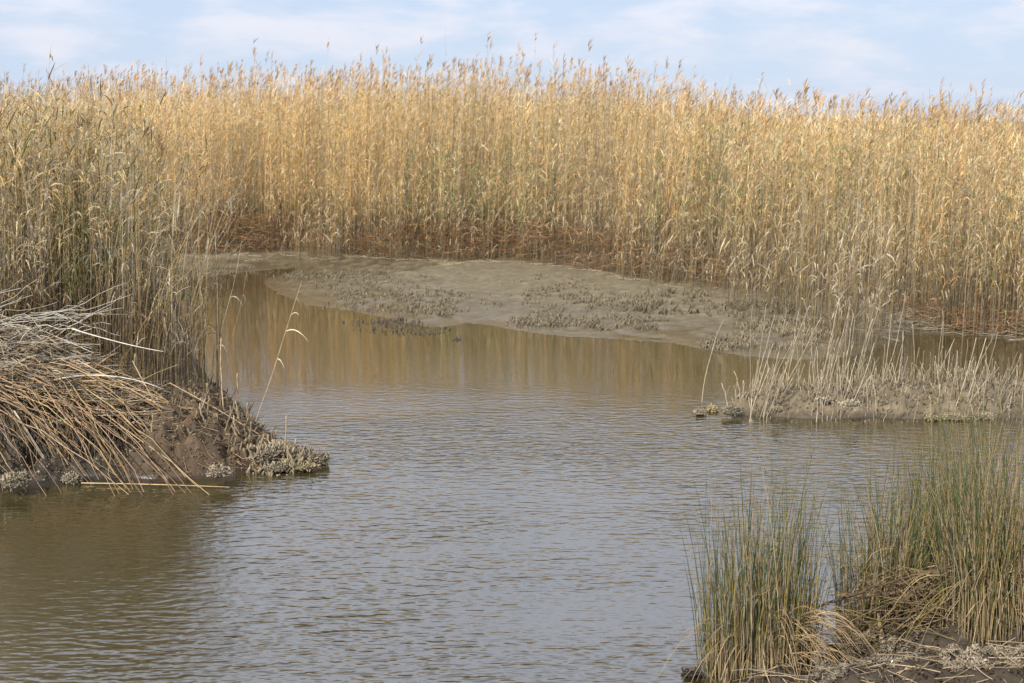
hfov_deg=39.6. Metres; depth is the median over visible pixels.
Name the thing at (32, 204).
reed
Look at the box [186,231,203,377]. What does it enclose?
reed
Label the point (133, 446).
fallen reed stem
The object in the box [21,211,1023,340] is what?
reed litter
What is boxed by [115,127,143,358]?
reed
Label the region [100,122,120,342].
reed
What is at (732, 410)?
tubeworm clump
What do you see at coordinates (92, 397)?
fallen reed stem
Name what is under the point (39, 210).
reed
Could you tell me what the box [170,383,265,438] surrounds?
fallen reed stem
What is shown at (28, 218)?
reed
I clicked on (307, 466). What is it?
tubeworm clump
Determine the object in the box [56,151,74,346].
reed
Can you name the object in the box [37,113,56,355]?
reed
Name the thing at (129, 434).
fallen reed stem
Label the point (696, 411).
tubeworm clump
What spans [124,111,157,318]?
reed
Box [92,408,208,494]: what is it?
fallen reed stem
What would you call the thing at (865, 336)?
reed stalk
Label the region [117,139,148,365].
reed
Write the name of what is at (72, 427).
fallen reed stem
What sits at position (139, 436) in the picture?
fallen reed stem
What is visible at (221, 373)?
reed stub
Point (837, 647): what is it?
shell crust
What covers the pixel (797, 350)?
reed stalk
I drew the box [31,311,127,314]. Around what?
fallen reed stem
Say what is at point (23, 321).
fallen reed stem
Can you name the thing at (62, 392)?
fallen reed stem
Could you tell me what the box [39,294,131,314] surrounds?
fallen reed stem
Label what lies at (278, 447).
tubeworm clump
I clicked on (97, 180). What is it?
reed
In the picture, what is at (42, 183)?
reed
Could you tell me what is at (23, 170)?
reed
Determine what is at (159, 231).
reed
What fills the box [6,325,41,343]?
fallen reed stem
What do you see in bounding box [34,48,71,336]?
reed
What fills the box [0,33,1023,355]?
reed bed
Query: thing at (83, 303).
fallen reed stem
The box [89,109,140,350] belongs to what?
reed
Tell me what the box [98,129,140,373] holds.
reed
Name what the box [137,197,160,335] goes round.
reed
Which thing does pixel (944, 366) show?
reed stub
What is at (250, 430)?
reed stub
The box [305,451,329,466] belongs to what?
tubeworm clump
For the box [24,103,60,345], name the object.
reed
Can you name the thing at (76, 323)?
fallen reed stem
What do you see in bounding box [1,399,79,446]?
fallen reed stem
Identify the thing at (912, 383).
reed stalk
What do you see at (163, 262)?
reed
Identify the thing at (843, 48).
sky
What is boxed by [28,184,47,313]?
reed
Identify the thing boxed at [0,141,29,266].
reed
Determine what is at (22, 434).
fallen reed stem
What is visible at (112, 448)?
fallen reed stem
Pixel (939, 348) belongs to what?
reed stalk
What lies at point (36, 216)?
reed
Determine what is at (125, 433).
fallen reed stem
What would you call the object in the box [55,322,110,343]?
fallen reed stem
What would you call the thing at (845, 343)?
reed stalk
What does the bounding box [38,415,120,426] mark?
fallen reed stem
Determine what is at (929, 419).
tubeworm clump
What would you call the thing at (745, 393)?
tubeworm clump
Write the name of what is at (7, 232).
reed
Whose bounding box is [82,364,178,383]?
fallen reed stem
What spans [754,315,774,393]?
reed stalk
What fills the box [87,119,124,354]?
reed
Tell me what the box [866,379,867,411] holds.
reed stalk
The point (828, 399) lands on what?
tubeworm clump
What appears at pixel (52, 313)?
fallen reed stem
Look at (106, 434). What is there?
fallen reed stem
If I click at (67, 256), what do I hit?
reed
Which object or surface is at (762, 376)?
reed stalk
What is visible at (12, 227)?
reed
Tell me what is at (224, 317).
bent reed
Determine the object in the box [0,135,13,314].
reed
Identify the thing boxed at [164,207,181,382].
reed
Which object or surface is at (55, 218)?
reed
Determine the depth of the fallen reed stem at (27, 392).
11.63 m
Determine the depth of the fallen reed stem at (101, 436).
11.14 m
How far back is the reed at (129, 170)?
12.99 m
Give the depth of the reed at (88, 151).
12.62 m
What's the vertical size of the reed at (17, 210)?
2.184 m
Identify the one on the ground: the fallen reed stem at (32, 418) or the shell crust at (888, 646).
the shell crust at (888, 646)
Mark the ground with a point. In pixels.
(472, 278)
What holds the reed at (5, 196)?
on the ground
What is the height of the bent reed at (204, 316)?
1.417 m
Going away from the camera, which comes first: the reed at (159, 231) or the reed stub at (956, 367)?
the reed at (159, 231)
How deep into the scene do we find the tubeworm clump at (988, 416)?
13.35 m
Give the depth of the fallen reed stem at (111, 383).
11.61 m
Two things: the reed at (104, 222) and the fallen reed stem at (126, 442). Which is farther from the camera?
the reed at (104, 222)
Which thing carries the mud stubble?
on the ground
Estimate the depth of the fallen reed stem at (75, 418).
11.55 m
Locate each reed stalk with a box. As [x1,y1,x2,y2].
[750,306,752,396]
[752,343,773,408]
[754,308,765,389]
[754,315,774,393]
[760,338,794,416]
[763,351,778,417]
[766,360,767,396]
[768,342,792,413]
[772,308,786,382]
[775,306,809,399]
[785,320,819,385]
[794,327,798,372]
[798,322,804,379]
[806,309,814,381]
[814,335,832,401]
[817,340,834,382]
[817,350,818,382]
[822,298,839,381]
[823,321,848,396]
[824,304,850,405]
[833,316,849,381]
[837,370,837,416]
[843,317,852,382]
[844,313,848,369]
[844,356,856,398]
[847,321,854,377]
[854,344,873,400]
[857,295,871,376]
[857,304,879,377]
[861,295,876,376]
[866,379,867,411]
[882,314,891,381]
[885,291,905,375]
[890,337,903,386]
[907,349,918,416]
[938,321,942,370]
[939,318,943,378]
[956,339,975,405]
[967,339,985,400]
[973,326,997,376]
[978,331,997,401]
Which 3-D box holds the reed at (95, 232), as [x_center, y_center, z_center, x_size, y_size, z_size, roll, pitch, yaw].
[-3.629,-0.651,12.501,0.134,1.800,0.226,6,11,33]
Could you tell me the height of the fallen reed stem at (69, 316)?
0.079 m
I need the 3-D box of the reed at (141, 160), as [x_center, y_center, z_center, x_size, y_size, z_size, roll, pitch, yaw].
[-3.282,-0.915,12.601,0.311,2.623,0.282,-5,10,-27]
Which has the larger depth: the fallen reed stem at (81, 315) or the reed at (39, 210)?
the reed at (39, 210)
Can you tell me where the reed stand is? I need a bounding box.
[0,63,272,417]
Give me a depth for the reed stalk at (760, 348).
14.09 m
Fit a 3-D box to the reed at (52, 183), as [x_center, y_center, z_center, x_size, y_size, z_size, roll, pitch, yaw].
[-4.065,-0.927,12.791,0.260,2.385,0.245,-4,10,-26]
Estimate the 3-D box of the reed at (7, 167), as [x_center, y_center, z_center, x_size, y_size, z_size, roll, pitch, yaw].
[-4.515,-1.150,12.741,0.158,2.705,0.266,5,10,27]
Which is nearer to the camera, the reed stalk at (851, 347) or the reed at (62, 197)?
the reed at (62, 197)
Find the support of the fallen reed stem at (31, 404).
on the reed thatch
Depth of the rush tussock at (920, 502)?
8.00 m
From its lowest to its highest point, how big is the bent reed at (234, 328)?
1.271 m
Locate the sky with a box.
[0,0,1023,121]
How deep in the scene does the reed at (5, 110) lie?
12.43 m
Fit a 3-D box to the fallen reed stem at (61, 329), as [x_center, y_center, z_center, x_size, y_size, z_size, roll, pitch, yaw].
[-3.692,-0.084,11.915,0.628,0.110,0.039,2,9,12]
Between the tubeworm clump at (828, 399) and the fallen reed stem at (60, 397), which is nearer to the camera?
the fallen reed stem at (60, 397)
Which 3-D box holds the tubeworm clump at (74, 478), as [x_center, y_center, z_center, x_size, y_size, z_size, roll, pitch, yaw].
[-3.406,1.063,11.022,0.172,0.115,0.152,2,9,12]
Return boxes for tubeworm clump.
[0,469,32,491]
[60,471,82,484]
[206,462,234,477]
[251,447,276,465]
[257,460,292,474]
[262,439,291,459]
[285,446,319,457]
[289,460,319,471]
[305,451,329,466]
[681,666,704,678]
[692,407,706,415]
[705,403,718,411]
[721,404,743,416]
[736,391,749,398]
[771,406,784,413]
[814,395,834,403]
[838,398,862,406]
[924,414,942,420]
[940,411,971,421]
[974,411,995,419]
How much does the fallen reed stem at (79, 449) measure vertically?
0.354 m
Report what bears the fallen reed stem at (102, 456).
on the reed thatch
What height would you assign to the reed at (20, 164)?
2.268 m
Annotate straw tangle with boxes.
[812,530,1023,648]
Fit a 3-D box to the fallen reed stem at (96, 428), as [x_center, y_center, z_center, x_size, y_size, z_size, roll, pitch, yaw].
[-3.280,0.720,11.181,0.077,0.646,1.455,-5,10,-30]
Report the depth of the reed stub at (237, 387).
12.61 m
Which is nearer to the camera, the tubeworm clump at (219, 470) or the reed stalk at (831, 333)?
the tubeworm clump at (219, 470)
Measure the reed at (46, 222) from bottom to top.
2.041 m
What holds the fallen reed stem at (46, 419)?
on the reed thatch
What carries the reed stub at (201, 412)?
on the ground
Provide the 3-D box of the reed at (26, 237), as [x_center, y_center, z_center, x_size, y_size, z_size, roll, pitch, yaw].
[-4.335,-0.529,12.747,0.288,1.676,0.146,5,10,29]
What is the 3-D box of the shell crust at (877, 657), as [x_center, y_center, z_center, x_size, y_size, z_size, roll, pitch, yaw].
[1.892,1.626,7.034,0.286,0.265,0.278,0,9,0]
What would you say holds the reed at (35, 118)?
on the ground
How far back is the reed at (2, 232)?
12.50 m
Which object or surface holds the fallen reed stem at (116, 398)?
on the reed thatch
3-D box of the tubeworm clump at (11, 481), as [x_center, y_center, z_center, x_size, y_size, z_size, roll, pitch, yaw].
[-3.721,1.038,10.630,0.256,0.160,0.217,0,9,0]
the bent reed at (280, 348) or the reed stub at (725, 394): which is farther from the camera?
the reed stub at (725, 394)
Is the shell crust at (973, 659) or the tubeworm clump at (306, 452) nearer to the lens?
the shell crust at (973, 659)
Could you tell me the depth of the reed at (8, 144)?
12.45 m
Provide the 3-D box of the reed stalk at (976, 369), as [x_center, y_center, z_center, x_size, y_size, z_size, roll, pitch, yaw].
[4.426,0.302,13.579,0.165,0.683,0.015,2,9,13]
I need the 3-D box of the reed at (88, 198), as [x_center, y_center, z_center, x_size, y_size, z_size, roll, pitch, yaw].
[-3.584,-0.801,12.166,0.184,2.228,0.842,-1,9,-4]
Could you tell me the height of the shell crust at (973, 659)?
0.148 m
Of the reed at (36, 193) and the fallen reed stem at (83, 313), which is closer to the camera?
the fallen reed stem at (83, 313)
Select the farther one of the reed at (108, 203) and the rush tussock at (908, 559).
the reed at (108, 203)
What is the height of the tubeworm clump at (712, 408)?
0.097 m
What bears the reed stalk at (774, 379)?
on the ground
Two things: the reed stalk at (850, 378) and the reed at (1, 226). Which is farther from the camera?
the reed stalk at (850, 378)
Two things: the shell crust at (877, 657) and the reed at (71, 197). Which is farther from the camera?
the reed at (71, 197)
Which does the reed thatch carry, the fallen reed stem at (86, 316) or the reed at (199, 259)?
the fallen reed stem at (86, 316)
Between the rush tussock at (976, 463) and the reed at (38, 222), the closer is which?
the rush tussock at (976, 463)
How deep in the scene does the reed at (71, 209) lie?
12.95 m
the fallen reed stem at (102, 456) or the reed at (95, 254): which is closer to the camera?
the fallen reed stem at (102, 456)
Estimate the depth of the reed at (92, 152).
12.61 m
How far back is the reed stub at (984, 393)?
13.44 m
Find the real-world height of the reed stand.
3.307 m
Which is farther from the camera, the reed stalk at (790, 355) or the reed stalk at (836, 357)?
the reed stalk at (790, 355)
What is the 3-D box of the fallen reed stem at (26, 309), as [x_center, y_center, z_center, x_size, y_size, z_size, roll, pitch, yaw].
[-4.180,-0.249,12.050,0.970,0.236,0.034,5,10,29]
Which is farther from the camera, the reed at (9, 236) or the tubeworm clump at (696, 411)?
the tubeworm clump at (696, 411)
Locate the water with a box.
[0,267,1023,682]
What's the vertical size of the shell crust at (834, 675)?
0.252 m
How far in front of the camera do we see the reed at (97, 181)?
12.89 m
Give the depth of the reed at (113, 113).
12.38 m
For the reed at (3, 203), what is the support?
on the ground
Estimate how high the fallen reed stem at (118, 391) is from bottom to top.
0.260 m
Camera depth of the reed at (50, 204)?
12.77 m
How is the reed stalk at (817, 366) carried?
on the ground
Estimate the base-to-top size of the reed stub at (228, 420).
0.166 m
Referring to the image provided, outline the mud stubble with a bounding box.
[146,264,1023,476]
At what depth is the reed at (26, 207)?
12.87 m
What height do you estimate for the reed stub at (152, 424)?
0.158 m
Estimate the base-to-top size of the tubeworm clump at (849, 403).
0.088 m
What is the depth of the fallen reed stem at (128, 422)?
11.44 m
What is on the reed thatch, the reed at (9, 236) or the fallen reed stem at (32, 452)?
the fallen reed stem at (32, 452)
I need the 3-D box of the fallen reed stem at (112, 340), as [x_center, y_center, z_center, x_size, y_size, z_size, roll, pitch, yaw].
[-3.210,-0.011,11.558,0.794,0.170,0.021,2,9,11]
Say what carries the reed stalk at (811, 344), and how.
on the ground
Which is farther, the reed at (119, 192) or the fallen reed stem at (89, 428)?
the reed at (119, 192)
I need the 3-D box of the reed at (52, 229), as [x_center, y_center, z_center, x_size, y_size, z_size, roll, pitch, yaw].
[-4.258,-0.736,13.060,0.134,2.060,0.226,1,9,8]
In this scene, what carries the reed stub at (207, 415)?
on the ground
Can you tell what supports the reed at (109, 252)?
on the ground
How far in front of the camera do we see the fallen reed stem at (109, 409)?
11.57 m
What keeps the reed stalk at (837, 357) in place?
on the mud stubble
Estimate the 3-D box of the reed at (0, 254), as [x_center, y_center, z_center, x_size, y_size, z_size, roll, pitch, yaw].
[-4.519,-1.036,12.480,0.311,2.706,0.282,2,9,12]
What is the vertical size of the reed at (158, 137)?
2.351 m
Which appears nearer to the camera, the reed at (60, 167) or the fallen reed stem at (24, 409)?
the fallen reed stem at (24, 409)
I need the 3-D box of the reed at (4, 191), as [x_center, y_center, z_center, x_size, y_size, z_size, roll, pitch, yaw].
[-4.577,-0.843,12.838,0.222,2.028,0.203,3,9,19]
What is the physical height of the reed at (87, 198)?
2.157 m
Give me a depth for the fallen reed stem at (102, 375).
11.58 m
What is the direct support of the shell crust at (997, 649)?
on the ground
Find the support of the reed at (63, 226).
on the ground
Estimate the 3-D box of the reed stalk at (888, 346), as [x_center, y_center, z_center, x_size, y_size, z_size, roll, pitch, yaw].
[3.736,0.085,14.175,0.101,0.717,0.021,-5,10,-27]
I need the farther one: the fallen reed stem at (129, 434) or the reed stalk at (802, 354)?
the reed stalk at (802, 354)
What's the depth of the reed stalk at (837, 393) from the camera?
13.38 m
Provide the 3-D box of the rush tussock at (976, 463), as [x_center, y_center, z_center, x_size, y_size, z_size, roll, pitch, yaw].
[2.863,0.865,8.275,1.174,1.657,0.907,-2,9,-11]
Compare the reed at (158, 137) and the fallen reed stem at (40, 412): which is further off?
the reed at (158, 137)
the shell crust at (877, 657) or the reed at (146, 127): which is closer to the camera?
the shell crust at (877, 657)
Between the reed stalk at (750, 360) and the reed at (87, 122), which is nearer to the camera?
the reed at (87, 122)
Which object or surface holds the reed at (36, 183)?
on the ground
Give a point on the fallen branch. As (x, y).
(847, 594)
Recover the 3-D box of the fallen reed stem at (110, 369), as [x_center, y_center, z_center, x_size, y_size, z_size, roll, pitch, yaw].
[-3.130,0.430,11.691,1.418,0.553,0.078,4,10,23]
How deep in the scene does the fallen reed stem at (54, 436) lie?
11.25 m
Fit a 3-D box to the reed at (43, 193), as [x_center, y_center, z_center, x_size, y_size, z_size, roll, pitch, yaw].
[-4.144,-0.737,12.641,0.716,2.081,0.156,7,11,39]
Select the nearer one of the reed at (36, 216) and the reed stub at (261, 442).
the reed stub at (261, 442)
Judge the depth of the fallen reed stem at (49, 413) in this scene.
11.60 m
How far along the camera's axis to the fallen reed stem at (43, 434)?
11.43 m
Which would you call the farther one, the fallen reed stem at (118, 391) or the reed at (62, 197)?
the reed at (62, 197)
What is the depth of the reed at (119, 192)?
12.79 m
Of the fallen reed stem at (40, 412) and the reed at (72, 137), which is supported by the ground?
the reed at (72, 137)
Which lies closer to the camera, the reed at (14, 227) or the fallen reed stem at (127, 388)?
the fallen reed stem at (127, 388)
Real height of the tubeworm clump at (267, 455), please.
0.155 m
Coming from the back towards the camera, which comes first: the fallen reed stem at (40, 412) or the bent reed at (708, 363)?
the bent reed at (708, 363)
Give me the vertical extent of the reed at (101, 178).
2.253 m
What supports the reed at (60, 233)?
on the ground
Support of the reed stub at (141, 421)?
on the ground
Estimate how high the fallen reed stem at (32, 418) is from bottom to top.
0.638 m
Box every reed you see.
[0,67,13,313]
[0,74,13,226]
[0,81,13,316]
[0,108,14,338]
[0,110,12,204]
[0,122,11,311]
[0,128,22,346]
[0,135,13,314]
[0,141,12,331]
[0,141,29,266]
[0,148,11,332]
[0,155,27,344]
[0,179,11,332]
[1,83,18,325]
[1,94,15,331]
[1,99,17,330]
[1,186,16,284]
[2,131,29,324]
[2,144,19,330]
[3,136,12,240]
[4,169,21,339]
[5,122,24,321]
[5,168,16,335]
[5,172,21,304]
[6,125,27,324]
[6,177,34,346]
[9,123,56,320]
[9,128,27,355]
[13,120,42,334]
[14,111,43,328]
[14,137,43,331]
[15,117,36,350]
[16,106,39,316]
[16,137,36,348]
[16,165,30,322]
[17,155,38,279]
[18,190,34,299]
[20,114,45,324]
[21,101,46,323]
[21,102,47,328]
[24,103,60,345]
[25,156,47,348]
[25,161,39,323]
[26,116,59,323]
[26,141,63,279]
[28,147,46,319]
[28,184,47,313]
[31,124,47,354]
[31,171,44,310]
[33,166,79,350]
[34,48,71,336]
[34,155,52,319]
[35,122,64,335]
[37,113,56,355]
[37,118,68,334]
[37,122,73,283]
[37,152,54,335]
[37,153,49,326]
[38,136,65,348]
[38,144,58,348]
[40,146,62,250]
[41,113,66,350]
[41,155,62,294]
[42,137,60,316]
[44,147,65,326]
[44,147,71,337]
[50,164,76,352]
[51,181,72,353]
[53,125,78,344]
[53,134,86,353]
[54,96,84,292]
[55,122,112,333]
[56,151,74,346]
[56,156,78,330]
[59,127,88,342]
[60,137,84,306]
[60,146,73,287]
[67,128,90,309]
[70,119,100,342]
[72,116,101,349]
[73,196,125,352]
[77,138,105,332]
[77,148,96,292]
[78,132,100,331]
[81,147,98,336]
[83,171,105,319]
[85,131,107,355]
[86,163,101,354]
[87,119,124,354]
[88,103,129,343]
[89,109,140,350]
[91,126,114,288]
[93,95,131,260]
[93,136,117,344]
[95,125,110,326]
[96,100,127,337]
[96,137,115,253]
[97,102,121,347]
[97,143,115,353]
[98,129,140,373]
[99,178,125,358]
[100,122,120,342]
[100,153,115,353]
[101,73,132,360]
[104,93,137,272]
[104,122,122,351]
[107,146,132,358]
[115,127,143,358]
[116,147,141,316]
[116,149,129,304]
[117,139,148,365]
[118,107,137,322]
[122,92,152,248]
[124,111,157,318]
[136,123,156,238]
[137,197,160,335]
[141,170,166,365]
[143,132,166,335]
[149,141,170,384]
[153,184,173,351]
[154,210,168,385]
[156,195,182,386]
[158,181,174,393]
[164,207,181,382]
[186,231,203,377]
[188,181,206,375]
[189,248,217,378]
[209,247,242,381]
[217,272,246,381]
[255,281,307,421]
[702,321,722,398]
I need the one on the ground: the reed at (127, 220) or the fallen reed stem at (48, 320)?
the reed at (127, 220)
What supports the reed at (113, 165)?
on the ground
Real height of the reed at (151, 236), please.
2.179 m
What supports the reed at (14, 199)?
on the ground
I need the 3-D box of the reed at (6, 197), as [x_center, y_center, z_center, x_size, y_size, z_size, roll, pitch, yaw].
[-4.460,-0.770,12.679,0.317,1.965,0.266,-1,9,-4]
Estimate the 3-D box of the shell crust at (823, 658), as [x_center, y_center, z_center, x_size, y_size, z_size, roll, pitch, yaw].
[1.664,1.717,7.218,0.287,0.392,0.555,0,9,0]
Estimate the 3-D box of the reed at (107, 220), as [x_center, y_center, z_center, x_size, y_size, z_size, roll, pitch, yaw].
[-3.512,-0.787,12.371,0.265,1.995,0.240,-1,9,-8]
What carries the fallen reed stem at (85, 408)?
on the reed thatch
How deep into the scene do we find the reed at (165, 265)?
12.30 m
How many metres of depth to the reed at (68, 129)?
12.83 m
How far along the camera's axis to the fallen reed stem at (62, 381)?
11.54 m
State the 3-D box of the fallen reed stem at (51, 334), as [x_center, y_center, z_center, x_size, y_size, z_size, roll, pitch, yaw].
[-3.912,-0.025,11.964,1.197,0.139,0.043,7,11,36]
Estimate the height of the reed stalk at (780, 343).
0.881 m
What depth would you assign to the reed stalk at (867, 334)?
14.17 m
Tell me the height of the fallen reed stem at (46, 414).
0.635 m
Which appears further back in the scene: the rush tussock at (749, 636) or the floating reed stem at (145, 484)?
the floating reed stem at (145, 484)
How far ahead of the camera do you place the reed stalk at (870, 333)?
14.53 m
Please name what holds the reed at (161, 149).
on the ground
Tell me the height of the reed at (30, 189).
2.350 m
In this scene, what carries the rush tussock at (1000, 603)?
on the ground
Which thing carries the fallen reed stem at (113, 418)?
on the reed thatch
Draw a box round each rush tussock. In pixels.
[659,427,891,682]
[805,427,986,634]
[854,385,1013,605]
[888,342,1023,649]
[889,359,1023,569]
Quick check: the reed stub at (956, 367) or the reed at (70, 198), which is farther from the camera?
the reed stub at (956, 367)
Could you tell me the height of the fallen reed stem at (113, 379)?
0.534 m
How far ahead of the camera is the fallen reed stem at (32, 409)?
11.51 m
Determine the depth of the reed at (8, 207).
12.68 m
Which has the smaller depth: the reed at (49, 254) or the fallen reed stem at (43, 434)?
the fallen reed stem at (43, 434)
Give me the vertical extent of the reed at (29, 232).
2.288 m
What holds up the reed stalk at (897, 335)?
on the ground
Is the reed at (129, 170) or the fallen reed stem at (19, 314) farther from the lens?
the reed at (129, 170)
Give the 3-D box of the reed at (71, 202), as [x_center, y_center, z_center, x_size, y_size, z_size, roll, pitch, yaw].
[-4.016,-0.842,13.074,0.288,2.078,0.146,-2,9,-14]
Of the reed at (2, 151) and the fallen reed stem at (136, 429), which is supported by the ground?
the reed at (2, 151)
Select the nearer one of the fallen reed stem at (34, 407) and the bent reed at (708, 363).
the fallen reed stem at (34, 407)
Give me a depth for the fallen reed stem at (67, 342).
11.90 m
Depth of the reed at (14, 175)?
12.60 m
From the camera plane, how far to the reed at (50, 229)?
12.66 m
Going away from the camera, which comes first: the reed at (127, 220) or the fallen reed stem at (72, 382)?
the fallen reed stem at (72, 382)
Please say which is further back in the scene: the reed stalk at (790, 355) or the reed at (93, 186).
the reed stalk at (790, 355)
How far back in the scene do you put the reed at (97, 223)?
12.33 m
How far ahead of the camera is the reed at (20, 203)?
13.09 m
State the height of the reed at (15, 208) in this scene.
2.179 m
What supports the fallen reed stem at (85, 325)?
on the reed thatch
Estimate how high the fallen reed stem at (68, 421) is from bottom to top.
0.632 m
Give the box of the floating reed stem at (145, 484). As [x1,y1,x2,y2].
[81,482,222,486]
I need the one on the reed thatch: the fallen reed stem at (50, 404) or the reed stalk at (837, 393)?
the fallen reed stem at (50, 404)
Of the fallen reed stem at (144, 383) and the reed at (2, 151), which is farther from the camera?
the reed at (2, 151)
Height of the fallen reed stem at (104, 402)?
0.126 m
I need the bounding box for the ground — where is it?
[0,122,1023,682]
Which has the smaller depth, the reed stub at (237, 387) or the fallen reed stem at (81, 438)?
the fallen reed stem at (81, 438)
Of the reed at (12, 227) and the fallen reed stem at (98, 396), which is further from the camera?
the reed at (12, 227)
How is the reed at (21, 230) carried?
on the ground
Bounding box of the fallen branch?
[797,567,953,606]
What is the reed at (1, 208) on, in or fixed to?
on the ground
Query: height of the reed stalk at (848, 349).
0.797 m
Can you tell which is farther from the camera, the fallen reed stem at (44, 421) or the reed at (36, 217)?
the reed at (36, 217)
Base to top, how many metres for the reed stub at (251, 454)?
0.192 m
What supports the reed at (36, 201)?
on the ground
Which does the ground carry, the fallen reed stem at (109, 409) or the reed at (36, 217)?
the reed at (36, 217)
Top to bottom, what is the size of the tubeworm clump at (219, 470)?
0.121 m
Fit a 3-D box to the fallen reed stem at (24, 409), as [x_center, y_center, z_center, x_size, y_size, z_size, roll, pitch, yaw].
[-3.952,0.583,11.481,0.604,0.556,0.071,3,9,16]
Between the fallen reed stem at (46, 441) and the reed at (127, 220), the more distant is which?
the reed at (127, 220)
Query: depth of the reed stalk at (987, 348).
14.07 m
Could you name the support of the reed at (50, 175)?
on the ground
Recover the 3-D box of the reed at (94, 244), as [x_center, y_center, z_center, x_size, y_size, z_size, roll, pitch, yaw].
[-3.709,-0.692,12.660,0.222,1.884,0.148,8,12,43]
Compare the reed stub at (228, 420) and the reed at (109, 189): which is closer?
the reed stub at (228, 420)
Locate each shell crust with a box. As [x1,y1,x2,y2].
[803,659,848,682]
[816,651,862,665]
[828,630,873,663]
[836,625,918,664]
[869,647,924,671]
[939,642,995,671]
[981,644,1023,667]
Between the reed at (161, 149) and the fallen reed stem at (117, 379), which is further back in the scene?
the reed at (161, 149)
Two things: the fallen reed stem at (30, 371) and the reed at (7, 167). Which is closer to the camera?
the fallen reed stem at (30, 371)
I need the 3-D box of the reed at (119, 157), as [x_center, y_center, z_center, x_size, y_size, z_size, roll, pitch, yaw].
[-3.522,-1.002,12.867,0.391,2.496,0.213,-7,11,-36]
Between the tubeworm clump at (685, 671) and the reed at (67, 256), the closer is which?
the tubeworm clump at (685, 671)
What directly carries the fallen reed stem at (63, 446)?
on the reed thatch
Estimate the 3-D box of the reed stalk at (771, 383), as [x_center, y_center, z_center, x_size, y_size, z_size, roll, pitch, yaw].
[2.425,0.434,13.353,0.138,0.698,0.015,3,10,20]
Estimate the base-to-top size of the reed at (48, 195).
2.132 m
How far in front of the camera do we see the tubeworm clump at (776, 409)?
13.10 m
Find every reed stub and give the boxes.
[131,412,149,432]
[151,415,153,431]
[199,403,204,422]
[206,398,210,417]
[220,338,223,405]
[225,413,231,431]
[236,373,238,399]
[246,445,255,463]
[247,421,251,441]
[259,434,264,450]
[721,383,727,405]
[942,350,945,382]
[955,350,957,386]
[983,376,987,408]
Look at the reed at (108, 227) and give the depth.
12.48 m
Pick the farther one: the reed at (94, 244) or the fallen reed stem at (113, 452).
the reed at (94, 244)
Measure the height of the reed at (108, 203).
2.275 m
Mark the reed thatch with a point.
(58, 371)
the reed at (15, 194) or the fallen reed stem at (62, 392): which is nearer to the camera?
the fallen reed stem at (62, 392)
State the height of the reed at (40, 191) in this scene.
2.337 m
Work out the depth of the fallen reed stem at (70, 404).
11.50 m
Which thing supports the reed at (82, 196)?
on the ground
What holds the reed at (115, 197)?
on the ground
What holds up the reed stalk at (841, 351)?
on the ground
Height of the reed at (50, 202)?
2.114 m
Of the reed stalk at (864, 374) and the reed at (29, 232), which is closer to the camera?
the reed at (29, 232)
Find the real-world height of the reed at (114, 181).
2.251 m
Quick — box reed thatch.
[0,310,177,463]
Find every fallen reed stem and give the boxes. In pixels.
[0,302,56,312]
[0,313,66,324]
[0,314,41,330]
[0,314,67,320]
[0,319,46,327]
[0,377,104,448]
[0,383,61,401]
[0,384,58,447]
[0,387,68,435]
[0,390,91,481]
[0,391,53,456]
[0,394,66,446]
[0,396,35,474]
[0,397,62,422]
[0,399,73,457]
[0,405,90,484]
[0,410,127,493]
[0,423,60,491]
[0,429,45,494]
[1,392,72,431]
[1,394,64,452]
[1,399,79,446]
[1,414,86,430]
[4,319,87,322]
[4,378,102,382]
[5,395,161,412]
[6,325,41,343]
[6,339,91,350]
[6,372,69,462]
[8,325,92,352]
[8,367,144,426]
[8,387,125,487]
[9,395,83,473]
[11,357,60,395]
[13,381,66,471]
[13,411,44,458]
[16,369,107,449]
[18,375,60,452]
[19,305,84,318]
[19,411,67,464]
[27,355,92,434]
[27,376,98,479]
[27,390,71,443]
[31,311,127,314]
[32,375,162,388]
[32,377,100,419]
[34,380,117,455]
[36,313,101,318]
[37,308,118,320]
[37,324,103,337]
[38,371,115,385]
[38,388,164,403]
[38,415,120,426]
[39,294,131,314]
[40,335,99,344]
[40,416,114,474]
[43,385,102,449]
[43,405,114,412]
[44,282,127,312]
[44,393,114,495]
[45,307,110,330]
[45,387,125,400]
[47,393,124,479]
[49,296,120,331]
[50,362,204,408]
[54,392,143,491]
[55,313,105,337]
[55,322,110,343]
[55,393,184,491]
[55,400,138,488]
[56,313,120,335]
[59,356,167,401]
[59,401,172,493]
[62,360,163,413]
[66,379,118,492]
[67,395,168,484]
[69,421,129,491]
[70,387,139,443]
[72,328,163,351]
[73,379,185,477]
[74,373,159,406]
[74,410,132,488]
[76,405,144,433]
[76,407,140,492]
[77,359,156,403]
[78,392,191,492]
[78,397,174,490]
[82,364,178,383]
[83,373,145,432]
[85,380,188,407]
[85,388,198,487]
[86,384,149,424]
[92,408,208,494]
[132,361,159,409]
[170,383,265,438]
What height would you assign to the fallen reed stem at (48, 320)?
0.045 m
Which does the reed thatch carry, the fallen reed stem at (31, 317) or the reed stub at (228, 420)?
the fallen reed stem at (31, 317)
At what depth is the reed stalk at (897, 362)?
13.81 m
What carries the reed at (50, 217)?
on the ground
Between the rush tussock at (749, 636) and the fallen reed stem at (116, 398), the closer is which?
the rush tussock at (749, 636)
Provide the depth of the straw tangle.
7.42 m
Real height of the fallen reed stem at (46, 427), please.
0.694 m

